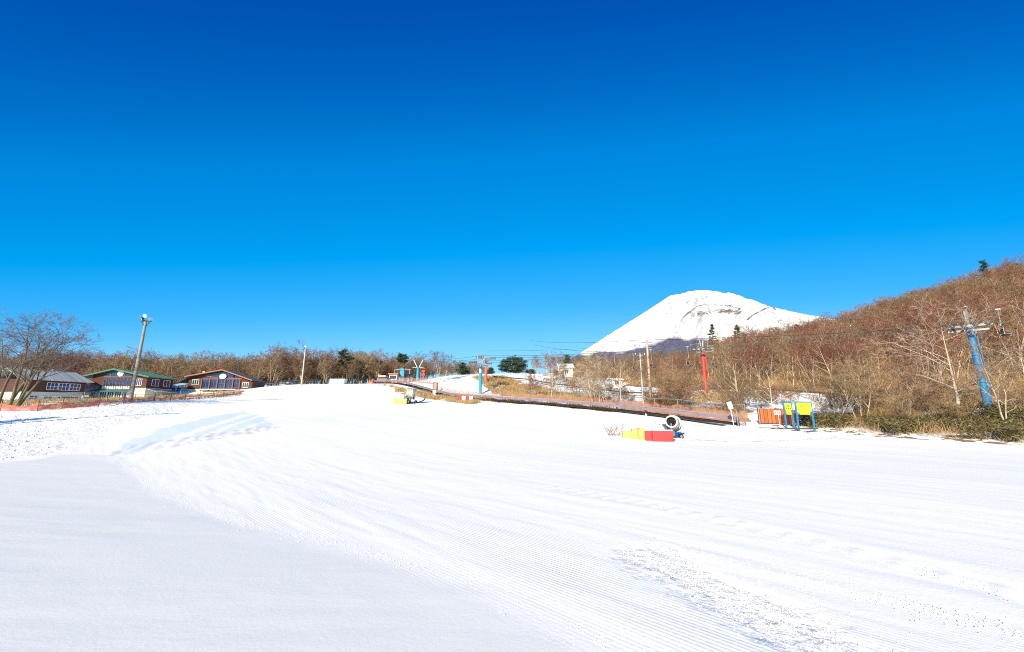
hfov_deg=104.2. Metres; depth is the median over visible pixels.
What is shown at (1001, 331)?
lift chair
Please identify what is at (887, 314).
bare tree
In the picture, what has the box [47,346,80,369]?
bare tree
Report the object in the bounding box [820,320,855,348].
bare tree
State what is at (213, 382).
window
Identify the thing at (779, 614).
snow crumbs
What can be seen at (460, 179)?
sky
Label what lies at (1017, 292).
bare tree
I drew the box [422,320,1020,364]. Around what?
haul rope
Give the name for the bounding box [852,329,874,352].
bare tree
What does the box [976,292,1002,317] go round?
bare tree
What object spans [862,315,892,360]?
bare tree
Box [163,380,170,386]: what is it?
window
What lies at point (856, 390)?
bare tree
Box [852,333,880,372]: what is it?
bare tree
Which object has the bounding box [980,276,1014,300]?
bare tree
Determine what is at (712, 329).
evergreen tree
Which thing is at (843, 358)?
bare tree
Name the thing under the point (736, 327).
evergreen tree
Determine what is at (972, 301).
bare tree
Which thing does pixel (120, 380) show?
window
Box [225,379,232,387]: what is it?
window
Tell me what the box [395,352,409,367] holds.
evergreen tree
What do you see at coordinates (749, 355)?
bare tree
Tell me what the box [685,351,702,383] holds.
bare tree
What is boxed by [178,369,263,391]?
ski lodge
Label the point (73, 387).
window
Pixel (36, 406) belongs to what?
net fence
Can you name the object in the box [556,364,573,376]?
house
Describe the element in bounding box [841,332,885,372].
bare tree
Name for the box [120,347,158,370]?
bare tree
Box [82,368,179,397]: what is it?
ski lodge
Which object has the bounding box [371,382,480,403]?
dry grass
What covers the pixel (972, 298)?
bare tree
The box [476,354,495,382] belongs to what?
lift tower
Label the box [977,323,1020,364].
bare tree
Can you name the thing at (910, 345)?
bare tree
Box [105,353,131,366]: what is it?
bare tree
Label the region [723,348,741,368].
bare tree
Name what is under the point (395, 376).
lift hut
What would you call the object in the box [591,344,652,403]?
bare tree
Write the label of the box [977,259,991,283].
evergreen tree
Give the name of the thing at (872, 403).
bank shrub
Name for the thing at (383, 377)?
ticket hut
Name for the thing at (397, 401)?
crash mat
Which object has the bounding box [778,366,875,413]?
bare tree
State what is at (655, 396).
thicket shrub
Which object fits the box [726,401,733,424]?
paddle sign
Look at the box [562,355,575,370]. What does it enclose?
evergreen tree
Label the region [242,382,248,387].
window
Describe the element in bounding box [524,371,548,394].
slope shrub
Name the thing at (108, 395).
wire fence
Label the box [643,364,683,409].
bare tree
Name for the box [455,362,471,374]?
evergreen tree
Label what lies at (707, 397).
bare tree
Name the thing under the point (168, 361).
bare tree
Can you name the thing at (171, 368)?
bare tree
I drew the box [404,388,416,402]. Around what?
snow gun
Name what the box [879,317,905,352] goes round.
bare tree
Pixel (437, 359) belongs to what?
bare tree
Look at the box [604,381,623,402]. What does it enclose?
thicket shrub
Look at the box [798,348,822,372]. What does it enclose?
bare tree
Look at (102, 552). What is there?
snow ground
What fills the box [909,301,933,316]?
bare tree
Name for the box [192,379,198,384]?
window
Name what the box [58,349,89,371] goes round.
bare tree
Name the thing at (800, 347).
bare tree
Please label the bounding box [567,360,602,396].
slope shrub
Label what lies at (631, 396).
thicket shrub
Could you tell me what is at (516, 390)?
dry grass
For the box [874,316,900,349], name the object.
bare tree
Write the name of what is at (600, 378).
bare tree
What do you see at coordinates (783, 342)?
bare tree
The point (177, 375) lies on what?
bare tree
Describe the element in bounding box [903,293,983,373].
bare tree
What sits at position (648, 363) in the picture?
utility pole
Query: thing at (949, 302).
bare tree
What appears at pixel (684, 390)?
guard rail
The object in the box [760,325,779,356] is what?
bare tree
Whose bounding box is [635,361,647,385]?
bare tree
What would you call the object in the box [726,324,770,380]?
bare tree
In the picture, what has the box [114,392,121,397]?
window
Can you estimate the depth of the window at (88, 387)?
85.22 m
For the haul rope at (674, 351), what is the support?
attached to the lift tower at (486, 361)
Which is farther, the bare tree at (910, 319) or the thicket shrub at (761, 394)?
the bare tree at (910, 319)
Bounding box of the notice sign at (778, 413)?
[774,411,780,426]
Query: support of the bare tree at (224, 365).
on the snow ground at (102, 552)
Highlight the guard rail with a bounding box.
[493,376,884,397]
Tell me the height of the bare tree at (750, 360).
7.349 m
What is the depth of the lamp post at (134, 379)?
48.18 m
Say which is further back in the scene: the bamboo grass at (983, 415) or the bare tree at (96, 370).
the bare tree at (96, 370)
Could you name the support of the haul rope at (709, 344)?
attached to the lift tower at (486, 361)
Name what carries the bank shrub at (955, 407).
on the snow ground at (102, 552)
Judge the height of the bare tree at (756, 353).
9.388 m
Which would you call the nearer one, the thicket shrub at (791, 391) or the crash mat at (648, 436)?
the crash mat at (648, 436)
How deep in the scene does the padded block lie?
63.75 m
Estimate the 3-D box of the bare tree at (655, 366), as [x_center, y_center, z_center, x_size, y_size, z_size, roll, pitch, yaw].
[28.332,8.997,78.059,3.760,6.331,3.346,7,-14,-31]
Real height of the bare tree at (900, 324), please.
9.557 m
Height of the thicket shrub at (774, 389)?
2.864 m
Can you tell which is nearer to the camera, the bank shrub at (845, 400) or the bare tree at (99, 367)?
the bank shrub at (845, 400)
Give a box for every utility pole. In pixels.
[635,353,644,402]
[641,340,652,406]
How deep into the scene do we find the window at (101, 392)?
86.82 m
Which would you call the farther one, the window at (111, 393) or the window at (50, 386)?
the window at (111, 393)
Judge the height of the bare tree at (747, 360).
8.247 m
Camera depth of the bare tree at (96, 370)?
111.13 m
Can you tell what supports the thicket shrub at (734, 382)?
on the snow ground at (102, 552)
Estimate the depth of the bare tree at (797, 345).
79.13 m
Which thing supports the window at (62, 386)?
in the ski lodge at (64, 383)
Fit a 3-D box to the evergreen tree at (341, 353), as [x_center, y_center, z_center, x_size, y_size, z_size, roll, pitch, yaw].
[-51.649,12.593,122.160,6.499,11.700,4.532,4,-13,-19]
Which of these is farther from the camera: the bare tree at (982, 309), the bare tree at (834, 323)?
the bare tree at (834, 323)
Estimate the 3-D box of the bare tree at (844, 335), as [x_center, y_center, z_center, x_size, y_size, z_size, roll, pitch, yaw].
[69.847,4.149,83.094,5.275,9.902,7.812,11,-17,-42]
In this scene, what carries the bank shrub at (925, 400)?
on the snow ground at (102, 552)
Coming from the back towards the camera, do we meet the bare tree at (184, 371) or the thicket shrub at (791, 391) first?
the bare tree at (184, 371)
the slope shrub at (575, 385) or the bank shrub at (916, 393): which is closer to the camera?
the bank shrub at (916, 393)
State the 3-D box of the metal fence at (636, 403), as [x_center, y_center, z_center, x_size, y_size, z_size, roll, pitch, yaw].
[2.144,10.039,57.020,0.878,7.244,59.256,9,-15,-35]
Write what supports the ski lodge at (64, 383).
on the snow ground at (102, 552)
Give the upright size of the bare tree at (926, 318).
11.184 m
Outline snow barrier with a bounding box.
[329,379,347,383]
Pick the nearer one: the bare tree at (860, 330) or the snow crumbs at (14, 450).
the snow crumbs at (14, 450)
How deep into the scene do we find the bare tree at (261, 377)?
115.80 m
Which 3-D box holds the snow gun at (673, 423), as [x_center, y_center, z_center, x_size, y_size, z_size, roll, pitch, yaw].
[10.294,6.510,25.723,1.528,1.471,1.320,3,-12,-12]
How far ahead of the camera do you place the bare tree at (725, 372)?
39.65 m
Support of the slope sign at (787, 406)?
on the snow ground at (102, 552)
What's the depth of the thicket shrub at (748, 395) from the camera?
46.01 m
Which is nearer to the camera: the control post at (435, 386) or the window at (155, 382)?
the control post at (435, 386)
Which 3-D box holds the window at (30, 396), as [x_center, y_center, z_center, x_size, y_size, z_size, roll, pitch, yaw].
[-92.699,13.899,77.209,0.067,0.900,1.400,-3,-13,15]
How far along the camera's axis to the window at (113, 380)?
87.31 m
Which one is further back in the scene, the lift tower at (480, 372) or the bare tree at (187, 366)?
the bare tree at (187, 366)
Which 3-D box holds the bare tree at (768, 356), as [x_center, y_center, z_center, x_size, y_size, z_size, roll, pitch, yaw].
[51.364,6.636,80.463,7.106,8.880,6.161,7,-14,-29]
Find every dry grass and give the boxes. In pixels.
[1,389,240,407]
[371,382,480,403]
[442,393,613,410]
[472,374,614,401]
[623,390,748,421]
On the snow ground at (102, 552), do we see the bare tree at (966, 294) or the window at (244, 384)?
the bare tree at (966, 294)
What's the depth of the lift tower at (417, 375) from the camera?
109.53 m
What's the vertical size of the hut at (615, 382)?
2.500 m
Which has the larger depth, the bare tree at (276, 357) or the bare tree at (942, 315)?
the bare tree at (276, 357)
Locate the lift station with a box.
[395,368,410,379]
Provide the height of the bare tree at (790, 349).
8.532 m
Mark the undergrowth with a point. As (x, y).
(789, 380)
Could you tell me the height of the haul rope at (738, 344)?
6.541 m
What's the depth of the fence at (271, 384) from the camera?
96.95 m
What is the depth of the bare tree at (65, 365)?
110.84 m
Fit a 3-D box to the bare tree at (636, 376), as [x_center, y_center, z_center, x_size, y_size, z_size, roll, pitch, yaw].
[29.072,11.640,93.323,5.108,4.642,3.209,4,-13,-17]
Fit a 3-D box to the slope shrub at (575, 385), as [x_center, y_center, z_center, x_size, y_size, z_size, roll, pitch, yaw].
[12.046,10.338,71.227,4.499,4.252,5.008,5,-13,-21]
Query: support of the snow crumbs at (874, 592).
on the snow ground at (102, 552)
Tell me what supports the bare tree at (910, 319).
on the snow ground at (102, 552)
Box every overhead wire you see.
[531,340,634,342]
[658,321,1012,339]
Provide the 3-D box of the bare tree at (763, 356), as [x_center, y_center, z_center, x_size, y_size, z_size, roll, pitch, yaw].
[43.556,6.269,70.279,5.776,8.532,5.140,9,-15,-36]
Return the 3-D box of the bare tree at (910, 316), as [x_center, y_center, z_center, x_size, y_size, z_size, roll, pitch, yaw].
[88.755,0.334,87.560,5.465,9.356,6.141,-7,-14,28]
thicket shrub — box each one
[588,384,605,400]
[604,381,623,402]
[613,386,634,403]
[621,390,635,403]
[639,386,654,402]
[642,389,662,406]
[643,394,662,405]
[658,385,695,408]
[663,372,698,405]
[713,386,750,414]
[715,366,738,394]
[716,379,748,401]
[720,372,749,392]
[732,385,754,405]
[742,374,760,391]
[743,386,769,408]
[758,386,774,405]
[761,384,781,401]
[764,382,794,404]
[779,382,802,402]
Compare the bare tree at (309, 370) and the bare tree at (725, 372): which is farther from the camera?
the bare tree at (309, 370)
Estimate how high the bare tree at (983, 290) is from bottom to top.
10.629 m
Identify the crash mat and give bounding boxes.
[393,399,401,403]
[622,431,631,438]
[631,429,636,438]
[636,428,644,439]
[644,430,651,440]
[650,429,673,441]
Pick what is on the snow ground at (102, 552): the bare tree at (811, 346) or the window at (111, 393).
the bare tree at (811, 346)
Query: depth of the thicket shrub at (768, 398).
44.34 m
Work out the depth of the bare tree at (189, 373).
115.47 m
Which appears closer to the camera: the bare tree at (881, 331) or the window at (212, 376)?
the bare tree at (881, 331)
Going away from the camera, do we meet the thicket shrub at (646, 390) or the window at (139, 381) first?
the thicket shrub at (646, 390)
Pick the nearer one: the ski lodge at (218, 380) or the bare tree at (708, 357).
the bare tree at (708, 357)
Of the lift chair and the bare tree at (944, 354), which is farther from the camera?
the bare tree at (944, 354)
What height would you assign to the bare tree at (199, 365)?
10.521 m
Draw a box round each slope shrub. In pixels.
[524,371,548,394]
[542,363,577,393]
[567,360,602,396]
[567,376,586,393]
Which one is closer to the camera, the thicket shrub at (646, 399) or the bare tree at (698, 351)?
the thicket shrub at (646, 399)
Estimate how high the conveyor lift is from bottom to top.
10.070 m
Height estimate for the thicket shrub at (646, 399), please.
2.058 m
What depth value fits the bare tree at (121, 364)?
113.57 m
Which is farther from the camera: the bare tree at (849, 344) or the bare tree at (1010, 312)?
the bare tree at (849, 344)
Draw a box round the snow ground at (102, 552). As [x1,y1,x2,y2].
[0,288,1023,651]
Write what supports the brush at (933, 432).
on the snow ground at (102, 552)
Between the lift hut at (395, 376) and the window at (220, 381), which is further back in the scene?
the lift hut at (395, 376)
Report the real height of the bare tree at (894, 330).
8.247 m
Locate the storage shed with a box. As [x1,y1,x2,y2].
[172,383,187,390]
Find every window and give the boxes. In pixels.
[28,395,38,399]
[46,382,58,389]
[58,383,69,390]
[69,384,80,390]
[84,384,94,391]
[94,385,100,391]
[99,391,106,397]
[103,377,109,385]
[104,371,131,376]
[106,391,113,397]
[109,377,116,385]
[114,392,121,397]
[116,377,123,385]
[123,377,131,385]
[136,379,142,385]
[151,379,158,385]
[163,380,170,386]
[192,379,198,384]
[202,379,208,387]
[203,372,242,378]
[210,379,216,387]
[217,379,224,387]
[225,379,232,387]
[233,379,238,387]
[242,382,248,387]
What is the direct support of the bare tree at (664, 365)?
on the snow ground at (102, 552)
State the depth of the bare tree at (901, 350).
66.81 m
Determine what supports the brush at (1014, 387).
on the snow ground at (102, 552)
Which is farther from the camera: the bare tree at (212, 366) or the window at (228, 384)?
the bare tree at (212, 366)
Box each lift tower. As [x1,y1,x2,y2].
[413,360,423,380]
[469,355,491,393]
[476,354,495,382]
[690,339,713,391]
[947,306,992,406]
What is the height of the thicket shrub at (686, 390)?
4.243 m
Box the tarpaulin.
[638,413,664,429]
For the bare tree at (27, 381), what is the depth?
41.58 m
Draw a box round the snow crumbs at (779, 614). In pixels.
[592,539,910,651]
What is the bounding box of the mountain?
[550,290,839,372]
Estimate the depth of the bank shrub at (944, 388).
32.25 m
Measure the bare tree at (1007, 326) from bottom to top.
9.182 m
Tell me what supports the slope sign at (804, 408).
on the snow ground at (102, 552)
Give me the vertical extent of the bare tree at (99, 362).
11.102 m
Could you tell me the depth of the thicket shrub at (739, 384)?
46.47 m
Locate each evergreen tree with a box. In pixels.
[335,348,353,378]
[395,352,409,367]
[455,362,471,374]
[487,366,495,373]
[496,355,528,372]
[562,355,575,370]
[706,324,719,352]
[732,324,741,338]
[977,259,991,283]
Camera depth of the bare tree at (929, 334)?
61.96 m
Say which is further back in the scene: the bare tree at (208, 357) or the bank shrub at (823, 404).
the bare tree at (208, 357)
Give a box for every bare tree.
[0,306,102,406]
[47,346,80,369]
[47,357,88,373]
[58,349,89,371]
[69,364,92,383]
[76,353,102,383]
[81,356,110,374]
[81,360,109,379]
[87,363,120,380]
[105,349,154,370]
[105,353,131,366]
[106,353,142,369]
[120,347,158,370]
[133,349,164,372]
[133,359,163,374]
[139,363,156,373]
[141,357,179,375]
[154,354,181,381]
[155,357,189,380]
[160,368,180,382]
[169,367,187,386]
[170,365,195,386]
[176,367,197,380]
[179,352,206,386]
[182,348,219,375]
[188,356,221,373]
[203,352,244,373]
[204,360,225,371]
[207,356,246,373]
[218,358,250,372]
[243,364,269,379]
[248,356,272,379]
[254,347,292,385]
[264,340,294,385]
[285,352,319,383]
[288,355,317,381]
[291,347,318,379]
[368,360,382,379]
[426,351,456,380]
[539,350,567,395]
[567,348,626,401]
[585,357,622,402]
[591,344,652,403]
[629,369,642,383]
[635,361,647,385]
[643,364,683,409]
[650,359,663,385]
[655,361,700,407]
[657,358,673,375]
[664,356,679,376]
[671,350,691,380]
[678,355,695,374]
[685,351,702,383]
[691,339,714,367]
[691,373,738,409]
[692,350,719,378]
[693,353,709,373]
[693,360,701,374]
[703,328,735,377]
[703,341,767,414]
[707,337,740,374]
[718,343,734,373]
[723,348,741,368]
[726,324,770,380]
[726,340,754,378]
[727,334,752,366]
[731,332,762,373]
[734,335,768,381]
[734,339,762,372]
[740,333,788,382]
[741,345,768,384]
[743,334,771,370]
[744,354,808,408]
[746,340,774,381]
[752,338,779,377]
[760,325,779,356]
[769,320,799,364]
[771,334,815,386]
[772,333,805,367]
[774,336,807,370]
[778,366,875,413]
[779,330,818,376]
[782,335,816,384]
[784,339,825,387]
[791,326,820,374]
[795,320,847,380]
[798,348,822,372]
[803,326,842,387]
[806,339,835,386]
[809,320,840,355]
[810,349,885,423]
[812,319,864,368]
[818,314,849,332]
[818,318,855,369]
[818,334,846,375]
[819,324,866,380]
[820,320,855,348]
[820,343,852,373]
[827,321,867,361]
[827,328,861,378]
[827,344,865,384]
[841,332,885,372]
[843,350,948,408]
[846,339,881,382]
[848,323,880,343]
[849,332,902,381]
[851,320,885,348]
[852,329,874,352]
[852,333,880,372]
[859,292,1022,413]
[860,333,879,367]
[861,306,903,336]
[861,312,902,357]
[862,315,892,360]
[863,335,889,361]
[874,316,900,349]
[874,346,919,391]
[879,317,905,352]
[881,321,903,354]
[883,304,925,327]
[886,317,920,351]
[887,300,908,327]
[888,308,925,359]
[889,310,939,374]
[889,313,915,357]
[889,336,917,363]
[890,324,924,378]
[899,306,920,325]
[899,329,953,377]
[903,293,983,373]
[906,317,949,367]
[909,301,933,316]
[917,299,991,354]
[918,296,1003,376]
[920,301,952,324]
[922,302,959,342]
[922,337,961,385]
[923,292,957,315]
[923,317,968,373]
[925,313,983,379]
[927,317,967,371]
[935,331,1023,419]
[939,292,965,314]
[951,285,984,305]
[952,290,983,317]
[958,299,1010,356]
[959,291,1023,369]
[960,294,988,312]
[962,317,988,355]
[963,291,988,312]
[966,302,986,341]
[967,286,1003,313]
[975,277,1019,312]
[975,310,1022,358]
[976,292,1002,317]
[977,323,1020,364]
[978,284,999,307]
[979,299,1023,363]
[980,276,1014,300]
[981,286,1003,306]
[993,282,1023,306]
[997,324,1023,351]
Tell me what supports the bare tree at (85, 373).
on the snow ground at (102, 552)
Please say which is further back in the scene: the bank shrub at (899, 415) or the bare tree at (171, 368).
the bare tree at (171, 368)
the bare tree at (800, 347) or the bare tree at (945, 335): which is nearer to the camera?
the bare tree at (945, 335)
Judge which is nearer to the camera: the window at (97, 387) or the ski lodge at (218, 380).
the window at (97, 387)
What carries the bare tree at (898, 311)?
on the snow ground at (102, 552)
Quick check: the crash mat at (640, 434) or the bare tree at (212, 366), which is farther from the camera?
the bare tree at (212, 366)
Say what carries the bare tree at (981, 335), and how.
on the snow ground at (102, 552)
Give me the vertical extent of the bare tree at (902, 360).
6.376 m
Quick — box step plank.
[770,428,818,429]
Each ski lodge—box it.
[0,367,100,399]
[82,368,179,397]
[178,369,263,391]
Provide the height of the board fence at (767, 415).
1.748 m
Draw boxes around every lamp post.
[128,314,152,400]
[301,345,308,384]
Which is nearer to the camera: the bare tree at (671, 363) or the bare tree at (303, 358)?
the bare tree at (671, 363)
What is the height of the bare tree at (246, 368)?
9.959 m
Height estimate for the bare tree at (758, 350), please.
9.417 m
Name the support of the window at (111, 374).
in the ski lodge at (109, 381)
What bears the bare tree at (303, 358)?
on the snow ground at (102, 552)
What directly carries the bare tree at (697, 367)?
on the snow ground at (102, 552)
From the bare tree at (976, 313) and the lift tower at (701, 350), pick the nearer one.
the lift tower at (701, 350)
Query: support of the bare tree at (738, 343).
on the snow ground at (102, 552)
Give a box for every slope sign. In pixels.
[782,402,794,427]
[794,402,815,429]
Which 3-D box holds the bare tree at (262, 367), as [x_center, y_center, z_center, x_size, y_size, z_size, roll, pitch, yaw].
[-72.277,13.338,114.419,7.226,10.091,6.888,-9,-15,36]
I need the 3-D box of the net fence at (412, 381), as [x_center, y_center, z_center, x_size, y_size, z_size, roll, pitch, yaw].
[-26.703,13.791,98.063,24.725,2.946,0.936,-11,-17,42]
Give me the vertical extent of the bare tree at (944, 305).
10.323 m
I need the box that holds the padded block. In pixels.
[458,396,472,400]
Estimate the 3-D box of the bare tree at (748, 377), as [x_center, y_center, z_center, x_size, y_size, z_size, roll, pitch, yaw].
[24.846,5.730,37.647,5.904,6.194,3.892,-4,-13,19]
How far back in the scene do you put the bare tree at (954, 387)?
30.83 m
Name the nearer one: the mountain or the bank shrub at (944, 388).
the bank shrub at (944, 388)
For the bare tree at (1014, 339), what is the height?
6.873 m
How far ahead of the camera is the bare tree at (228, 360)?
115.63 m
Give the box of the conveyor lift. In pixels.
[373,380,739,425]
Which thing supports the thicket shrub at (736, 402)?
on the snow ground at (102, 552)
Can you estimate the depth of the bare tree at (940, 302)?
90.78 m
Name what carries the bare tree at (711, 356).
on the snow ground at (102, 552)
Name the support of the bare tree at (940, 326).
on the snow ground at (102, 552)
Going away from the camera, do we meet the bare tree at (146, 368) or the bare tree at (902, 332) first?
the bare tree at (902, 332)
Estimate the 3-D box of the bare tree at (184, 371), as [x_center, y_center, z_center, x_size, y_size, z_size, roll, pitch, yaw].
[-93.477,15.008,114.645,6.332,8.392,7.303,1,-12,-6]
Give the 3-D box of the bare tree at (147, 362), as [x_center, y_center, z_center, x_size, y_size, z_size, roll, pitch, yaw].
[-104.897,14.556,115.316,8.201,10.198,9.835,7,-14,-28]
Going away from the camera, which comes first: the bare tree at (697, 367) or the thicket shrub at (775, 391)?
the thicket shrub at (775, 391)
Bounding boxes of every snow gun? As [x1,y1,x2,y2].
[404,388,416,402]
[659,415,683,438]
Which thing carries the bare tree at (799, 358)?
on the snow ground at (102, 552)
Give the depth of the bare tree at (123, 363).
111.31 m
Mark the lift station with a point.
(402, 372)
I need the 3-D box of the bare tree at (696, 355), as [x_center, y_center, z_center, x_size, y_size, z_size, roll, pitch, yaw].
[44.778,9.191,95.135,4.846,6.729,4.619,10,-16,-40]
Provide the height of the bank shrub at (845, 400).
4.109 m
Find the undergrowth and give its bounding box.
[590,304,1023,392]
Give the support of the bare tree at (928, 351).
on the snow ground at (102, 552)
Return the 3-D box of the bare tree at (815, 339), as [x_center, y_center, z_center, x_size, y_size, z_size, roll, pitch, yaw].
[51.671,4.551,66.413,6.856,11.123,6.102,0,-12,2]
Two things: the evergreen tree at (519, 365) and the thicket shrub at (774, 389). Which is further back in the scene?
the evergreen tree at (519, 365)
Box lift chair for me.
[994,308,1011,335]
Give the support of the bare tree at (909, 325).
on the snow ground at (102, 552)
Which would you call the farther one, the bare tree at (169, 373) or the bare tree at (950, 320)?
the bare tree at (169, 373)
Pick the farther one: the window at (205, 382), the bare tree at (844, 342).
the window at (205, 382)
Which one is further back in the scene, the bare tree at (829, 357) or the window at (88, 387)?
the window at (88, 387)
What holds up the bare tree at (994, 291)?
on the snow ground at (102, 552)
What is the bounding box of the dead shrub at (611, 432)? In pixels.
[603,424,623,434]
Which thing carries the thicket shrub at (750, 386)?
on the snow ground at (102, 552)
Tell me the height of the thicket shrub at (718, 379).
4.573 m
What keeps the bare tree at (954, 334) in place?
on the snow ground at (102, 552)
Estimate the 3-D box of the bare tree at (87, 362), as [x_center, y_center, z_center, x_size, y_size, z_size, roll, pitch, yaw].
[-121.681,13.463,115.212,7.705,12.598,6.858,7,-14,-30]
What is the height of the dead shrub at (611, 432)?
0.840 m
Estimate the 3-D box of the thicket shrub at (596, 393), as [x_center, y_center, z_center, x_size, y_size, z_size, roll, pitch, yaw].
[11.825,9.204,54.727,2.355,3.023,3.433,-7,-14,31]
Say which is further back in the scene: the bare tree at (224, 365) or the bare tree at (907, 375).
the bare tree at (224, 365)
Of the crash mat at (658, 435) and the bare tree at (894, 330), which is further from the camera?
the bare tree at (894, 330)
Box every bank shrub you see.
[813,397,836,413]
[817,393,849,412]
[819,377,888,412]
[839,392,883,412]
[876,391,921,419]
[881,411,912,421]
[894,388,943,414]
[904,386,941,413]
[907,371,988,407]
[927,398,973,423]
[996,388,1023,409]
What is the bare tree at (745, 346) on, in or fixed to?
on the snow ground at (102, 552)
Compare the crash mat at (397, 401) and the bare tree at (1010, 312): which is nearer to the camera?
the bare tree at (1010, 312)
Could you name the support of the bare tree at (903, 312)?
on the snow ground at (102, 552)
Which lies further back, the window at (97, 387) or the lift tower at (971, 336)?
the window at (97, 387)
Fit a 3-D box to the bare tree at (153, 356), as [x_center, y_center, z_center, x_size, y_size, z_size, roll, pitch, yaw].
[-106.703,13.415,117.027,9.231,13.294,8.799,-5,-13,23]
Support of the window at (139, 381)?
in the ski lodge at (109, 381)
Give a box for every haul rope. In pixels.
[413,313,1020,363]
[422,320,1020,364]
[434,305,1022,361]
[441,299,1023,359]
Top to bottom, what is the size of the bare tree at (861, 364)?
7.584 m
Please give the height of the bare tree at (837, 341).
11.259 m
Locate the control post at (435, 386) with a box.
[433,382,437,394]
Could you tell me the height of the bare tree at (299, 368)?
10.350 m
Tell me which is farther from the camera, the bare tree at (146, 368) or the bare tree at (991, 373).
the bare tree at (146, 368)
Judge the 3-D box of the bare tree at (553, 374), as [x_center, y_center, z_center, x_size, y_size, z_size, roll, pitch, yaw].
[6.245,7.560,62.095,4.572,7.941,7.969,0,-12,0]
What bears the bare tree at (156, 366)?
on the snow ground at (102, 552)
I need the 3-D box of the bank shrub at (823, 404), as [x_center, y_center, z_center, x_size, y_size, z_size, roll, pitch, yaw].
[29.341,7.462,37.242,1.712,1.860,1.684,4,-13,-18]
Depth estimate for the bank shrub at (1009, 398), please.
30.19 m
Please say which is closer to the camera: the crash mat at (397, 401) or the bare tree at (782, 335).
the crash mat at (397, 401)
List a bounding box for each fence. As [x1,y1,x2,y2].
[0,388,242,410]
[37,389,198,398]
[251,379,317,388]
[377,378,431,383]
[438,383,745,423]
[757,408,797,426]
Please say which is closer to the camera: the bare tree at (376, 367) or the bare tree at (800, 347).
the bare tree at (800, 347)
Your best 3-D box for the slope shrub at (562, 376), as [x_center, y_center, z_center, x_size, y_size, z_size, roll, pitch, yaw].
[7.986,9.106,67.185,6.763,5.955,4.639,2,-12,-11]
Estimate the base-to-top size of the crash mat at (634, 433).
0.620 m
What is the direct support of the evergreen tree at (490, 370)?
on the snow ground at (102, 552)
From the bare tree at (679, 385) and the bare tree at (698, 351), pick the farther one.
the bare tree at (698, 351)
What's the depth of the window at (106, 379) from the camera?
87.31 m
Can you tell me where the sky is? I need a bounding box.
[0,0,1023,386]
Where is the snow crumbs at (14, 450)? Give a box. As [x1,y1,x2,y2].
[0,398,229,459]
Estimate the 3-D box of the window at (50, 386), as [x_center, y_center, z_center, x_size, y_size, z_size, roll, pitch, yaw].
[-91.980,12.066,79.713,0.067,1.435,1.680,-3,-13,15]
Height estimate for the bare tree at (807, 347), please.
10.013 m
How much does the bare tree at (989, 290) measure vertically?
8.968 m
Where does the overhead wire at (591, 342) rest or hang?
attached to the utility pole at (648, 363)
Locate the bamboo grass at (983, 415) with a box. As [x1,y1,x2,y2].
[779,401,1023,442]
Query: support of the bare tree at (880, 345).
on the snow ground at (102, 552)
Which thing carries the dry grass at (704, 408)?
on the snow ground at (102, 552)
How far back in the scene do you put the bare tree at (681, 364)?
71.69 m
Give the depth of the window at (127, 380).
87.31 m
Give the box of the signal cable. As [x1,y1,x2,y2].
[527,289,1022,350]
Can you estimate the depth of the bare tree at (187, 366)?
115.31 m
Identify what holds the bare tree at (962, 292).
on the snow ground at (102, 552)
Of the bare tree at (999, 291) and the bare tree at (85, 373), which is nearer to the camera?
the bare tree at (999, 291)
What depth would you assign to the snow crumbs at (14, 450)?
28.94 m
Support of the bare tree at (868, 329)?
on the snow ground at (102, 552)
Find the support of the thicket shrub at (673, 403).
on the snow ground at (102, 552)
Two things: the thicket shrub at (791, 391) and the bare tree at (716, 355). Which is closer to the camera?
the thicket shrub at (791, 391)
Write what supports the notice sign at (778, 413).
on the snow ground at (102, 552)
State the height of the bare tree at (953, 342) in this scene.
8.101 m
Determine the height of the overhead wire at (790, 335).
4.174 m
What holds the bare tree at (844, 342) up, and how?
on the snow ground at (102, 552)
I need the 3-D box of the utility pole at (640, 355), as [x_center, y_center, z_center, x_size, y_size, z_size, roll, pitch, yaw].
[15.868,6.759,48.664,1.220,7.020,0.200,0,-12,0]
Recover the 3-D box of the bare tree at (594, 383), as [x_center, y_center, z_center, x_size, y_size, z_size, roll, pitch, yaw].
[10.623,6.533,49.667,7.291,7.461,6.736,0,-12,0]
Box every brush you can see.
[794,401,1022,442]
[845,376,1023,426]
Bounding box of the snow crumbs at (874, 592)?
[624,502,1022,639]
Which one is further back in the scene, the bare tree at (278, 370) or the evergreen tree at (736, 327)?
the evergreen tree at (736, 327)
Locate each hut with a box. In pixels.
[377,375,388,380]
[388,373,399,382]
[605,378,623,386]

